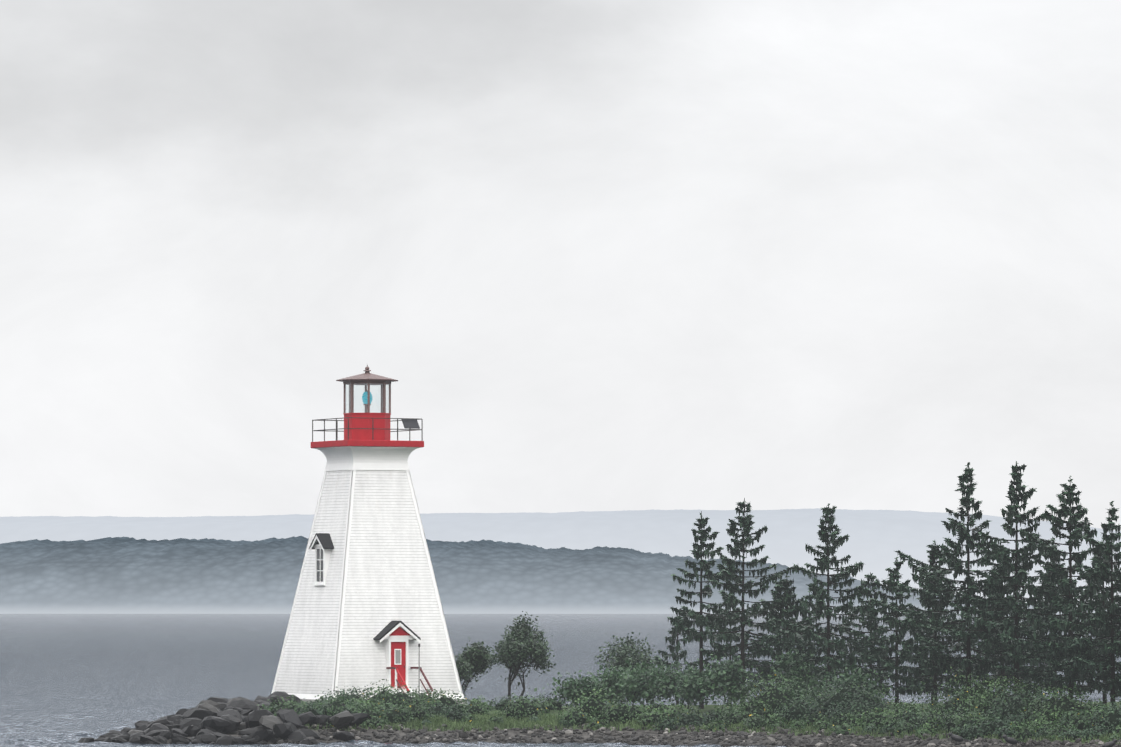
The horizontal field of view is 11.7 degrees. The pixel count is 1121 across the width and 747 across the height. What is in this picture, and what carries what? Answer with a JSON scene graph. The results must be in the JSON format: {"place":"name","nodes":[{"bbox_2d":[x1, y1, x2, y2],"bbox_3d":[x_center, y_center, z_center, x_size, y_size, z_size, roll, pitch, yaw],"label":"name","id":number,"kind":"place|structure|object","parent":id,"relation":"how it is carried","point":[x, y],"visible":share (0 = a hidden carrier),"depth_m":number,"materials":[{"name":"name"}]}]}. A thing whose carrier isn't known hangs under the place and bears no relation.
{"place":"outdoors","nodes":[
{"label":"outdoors","id":0,"kind":"place"},
{"bbox_2d":[0,614,1058,675],"bbox_3d":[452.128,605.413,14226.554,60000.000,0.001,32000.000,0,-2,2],"label":"sea water","id":1,"kind":"structure","parent":0,"point":[22,636],"depth_m":1290.51,"materials":[{"name":"grey liquid"}]},
{"bbox_2d":[0,615,1120,746],"bbox_3d":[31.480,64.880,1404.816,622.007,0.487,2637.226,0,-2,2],"label":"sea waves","id":2,"kind":"object","parent":1,"relation":"on","point":[87,676],"visible":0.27,"depth_m":485.12,"materials":[{"name":"grey liquid"}]},
{"bbox_2d":[0,536,1106,613],"bbox_3d":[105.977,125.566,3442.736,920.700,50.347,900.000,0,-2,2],"label":"hill","id":3,"kind":"structure","parent":0,"point":[119,575],"depth_m":3090.01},
{"bbox_2d":[0,508,1120,606],"bbox_3d":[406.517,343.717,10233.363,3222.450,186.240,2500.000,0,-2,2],"label":"hill","id":4,"kind":"structure","parent":0,"point":[877,539],"depth_m":9602.04,"materials":[{"name":"grey"}]},
{"bbox_2d":[0,0,1120,530],"label":"sky","id":5,"kind":"structure","parent":0,"point":[607,255],"materials":[{"name":"white"}]},
{"bbox_2d":[167,702,1120,746],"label":"ground","id":6,"kind":"structure","parent":0,"point":[511,733],"depth_m":221.91,"materials":[{"name":"brown soil"}]},
{"bbox_2d":[78,691,371,744],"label":"riprap rocks","id":7,"kind":"object","parent":6,"relation":"on","point":[213,720],"visible":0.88,"depth_m":222.99,"materials":[{"name":"grey stone"}]},
{"bbox_2d":[271,365,466,705],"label":"lighthouse","id":8,"kind":"object","parent":6,"relation":"on","point":[367,609],"visible":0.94,"depth_m":245.21,"materials":[{"name":"white wood"}]},
{"bbox_2d":[454,637,495,694],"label":"birch tree","id":9,"kind":"object","parent":6,"relation":"on","point":[471,660],"visible":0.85,"depth_m":250.88,"materials":[{"name":"green plant"}]},
{"bbox_2d":[486,611,558,698],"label":"birch tree","id":10,"kind":"object","parent":6,"relation":"on","point":[519,646],"visible":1,"depth_m":246.58,"materials":[{"name":"green plant"}]},
{"bbox_2d":[534,670,616,709],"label":"twiggy bush","id":11,"kind":"object","parent":6,"relation":"on","point":[575,686],"visible":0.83,"depth_m":238.90,"materials":[{"name":"green plant"}]},
{"bbox_2d":[587,662,637,705],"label":"twiggy bush","id":12,"kind":"object","parent":6,"relation":"on","point":[612,679],"visible":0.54,"depth_m":242.40,"materials":[{"name":"green plant"}]},
{"bbox_2d":[598,659,650,706],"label":"twiggy bush","id":13,"kind":"object","parent":6,"relation":"on","point":[625,671],"visible":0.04,"depth_m":243.74,"materials":[{"name":"green plant"}]},
{"bbox_2d":[594,632,666,703],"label":"bush","id":14,"kind":"object","parent":6,"relation":"on","point":[624,651],"visible":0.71,"depth_m":246.78,"materials":[{"name":"green plant"}]},
{"bbox_2d":[613,658,673,707],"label":"twiggy bush","id":15,"kind":"object","parent":6,"relation":"on","point":[646,686],"visible":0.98,"depth_m":238.06,"materials":[{"name":"green plant"}]},
{"bbox_2d":[634,648,682,705],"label":"twiggy bush","id":16,"kind":"object","parent":6,"relation":"on","point":[671,677],"visible":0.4,"depth_m":240.54,"materials":[{"name":"green plant"}]},
{"bbox_2d":[654,614,713,704],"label":"spruce tree","id":17,"kind":"object","parent":6,"relation":"on","point":[676,648],"visible":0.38,"depth_m":258.08,"materials":[{"name":"green plant"}]},
{"bbox_2d":[662,661,708,707],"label":"twiggy bush","id":18,"kind":"object","parent":6,"relation":"on","point":[689,672],"visible":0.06,"depth_m":242.82,"materials":[{"name":"green plant"}]},
{"bbox_2d":[259,667,1120,741],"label":"shrub belt","id":19,"kind":"object","parent":6,"relation":"on","point":[974,711],"visible":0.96,"depth_m":218.80,"materials":[{"name":"green plant"}]},
{"bbox_2d":[268,723,1120,746],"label":"beach pebbles","id":20,"kind":"object","parent":6,"relation":"on","point":[760,737],"visible":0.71,"depth_m":219.02,"materials":[{"name":"grey gravel"}]},
{"bbox_2d":[947,732,970,743],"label":"seagull","id":21,"kind":"object","parent":20,"relation":"on","point":[956,738],"visible":1,"depth_m":204.94,"materials":[{"name":"grey"}]},
{"bbox_2d":[1000,735,1025,744],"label":"seagull","id":22,"kind":"object","parent":20,"relation":"on","point":[1011,740],"visible":1,"depth_m":202.17,"materials":[{"name":"grey"}]},
{"bbox_2d":[1098,739,1119,746],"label":"seagull","id":23,"kind":"object","parent":20,"relation":"on","point":[1110,743],"visible":1,"depth_m":197.60,"materials":[{"name":"grey"}]},
{"bbox_2d":[661,660,730,711],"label":"twiggy bush","id":24,"kind":"object","parent":6,"relation":"on","point":[690,689],"visible":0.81,"depth_m":236.23,"materials":[{"name":"green plant"}]},
{"bbox_2d":[667,511,750,708],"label":"spruce tree","id":25,"kind":"object","parent":6,"relation":"on","point":[706,566],"visible":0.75,"depth_m":241.30,"materials":[{"name":"green plant"}]},
{"bbox_2d":[305,711,1120,744],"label":"grass tufts","id":26,"kind":"object","parent":6,"relation":"on","point":[510,722],"visible":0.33,"depth_m":223.99,"materials":[{"name":"green plant"}]},
{"bbox_2d":[691,653,761,708],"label":"twiggy bush","id":27,"kind":"object","parent":6,"relation":"on","point":[729,674],"visible":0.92,"depth_m":233.45,"materials":[{"name":"green plant"}]},
{"bbox_2d":[703,593,781,703],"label":"spruce tree","id":28,"kind":"object","parent":6,"relation":"on","point":[735,628],"visible":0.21,"depth_m":253.89,"materials":[{"name":"green plant"}]},
{"bbox_2d":[674,498,821,703],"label":"spruce tree","id":29,"kind":"object","parent":6,"relation":"on","point":[745,523],"visible":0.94,"depth_m":236.10,"materials":[{"name":"green plant"}]},
{"bbox_2d":[733,578,812,691],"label":"spruce tree","id":30,"kind":"object","parent":6,"relation":"on","point":[766,618],"visible":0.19,"depth_m":250.93,"materials":[{"name":"green plant"}]},
{"bbox_2d":[762,669,826,702],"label":"twiggy bush","id":31,"kind":"object","parent":6,"relation":"on","point":[808,683],"visible":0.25,"depth_m":230.25,"materials":[{"name":"green plant"}]},
{"bbox_2d":[768,641,834,698],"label":"twiggy bush","id":32,"kind":"object","parent":6,"relation":"on","point":[795,662],"visible":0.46,"depth_m":233.97,"materials":[{"name":"green plant"}]},
{"bbox_2d":[760,589,845,679],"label":"spruce tree","id":33,"kind":"object","parent":6,"relation":"on","point":[809,598],"visible":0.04,"depth_m":245.96,"materials":[{"name":"green plant"}]},
{"bbox_2d":[745,572,868,692],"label":"spruce tree","id":34,"kind":"object","parent":6,"relation":"on","point":[795,607],"visible":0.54,"depth_m":237.02,"materials":[{"name":"green plant"}]},
{"bbox_2d":[761,503,900,697],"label":"spruce tree","id":35,"kind":"object","parent":6,"relation":"on","point":[824,562],"visible":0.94,"depth_m":231.01,"materials":[{"name":"green plant"}]},
{"bbox_2d":[817,663,896,702],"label":"twiggy bush","id":36,"kind":"object","parent":6,"relation":"on","point":[864,678],"visible":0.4,"depth_m":226.66,"materials":[{"name":"green plant"}]},
{"bbox_2d":[820,572,908,687],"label":"spruce tree","id":37,"kind":"object","parent":6,"relation":"on","point":[868,593],"visible":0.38,"depth_m":243.84,"materials":[{"name":"green plant"}]},
{"bbox_2d":[808,557,941,702],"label":"spruce tree","id":38,"kind":"object","parent":6,"relation":"on","point":[883,653],"visible":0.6,"depth_m":227.88,"materials":[{"name":"green plant"}]},
{"bbox_2d":[877,564,996,709],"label":"spruce tree","id":39,"kind":"object","parent":6,"relation":"on","point":[948,618],"visible":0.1,"depth_m":238.78,"materials":[{"name":"green plant"}]},
{"bbox_2d":[884,541,991,710],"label":"spruce tree","id":40,"kind":"object","parent":6,"relation":"on","point":[934,552],"visible":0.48,"depth_m":224.85,"materials":[{"name":"green plant"}]},
{"bbox_2d":[869,462,1051,689],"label":"spruce tree","id":41,"kind":"object","parent":6,"relation":"on","point":[968,663],"visible":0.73,"depth_m":220.93,"materials":[{"name":"green plant"}]},
{"bbox_2d":[902,461,1095,693],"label":"spruce tree","id":42,"kind":"object","parent":6,"relation":"on","point":[1018,580],"visible":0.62,"depth_m":217.73,"materials":[{"name":"green plant"}]},
{"bbox_2d":[958,585,1052,690],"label":"spruce tree","id":43,"kind":"object","parent":6,"relation":"on","point":[992,594],"visible":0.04,"depth_m":247.59,"materials":[{"name":"green plant"}]},
{"bbox_2d":[952,552,1090,694],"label":"spruce tree","id":44,"kind":"object","parent":6,"relation":"on","point":[984,647],"visible":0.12,"depth_m":233.48,"materials":[{"name":"green plant"}]},
{"bbox_2d":[959,476,1120,698],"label":"spruce tree","id":45,"kind":"object","parent":6,"relation":"on","point":[1067,591],"visible":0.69,"depth_m":213.65,"materials":[{"name":"green plant"}]},
{"bbox_2d":[980,543,1119,695],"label":"spruce tree","id":46,"kind":"object","parent":6,"relation":"on","point":[1041,668],"visible":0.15,"depth_m":229.80,"materials":[{"name":"green plant"}]},
{"bbox_2d":[1026,537,1120,703],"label":"spruce tree","id":47,"kind":"object","parent":6,"relation":"on","point":[1086,687],"visible":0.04,"depth_m":225.51,"materials":[{"name":"green plant"}]},
{"bbox_2d":[1029,501,1120,705],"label":"spruce tree","id":48,"kind":"object","parent":6,"relation":"on","point":[1100,577],"visible":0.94,"depth_m":210.10,"materials":[{"name":"green plant"}]}
]}

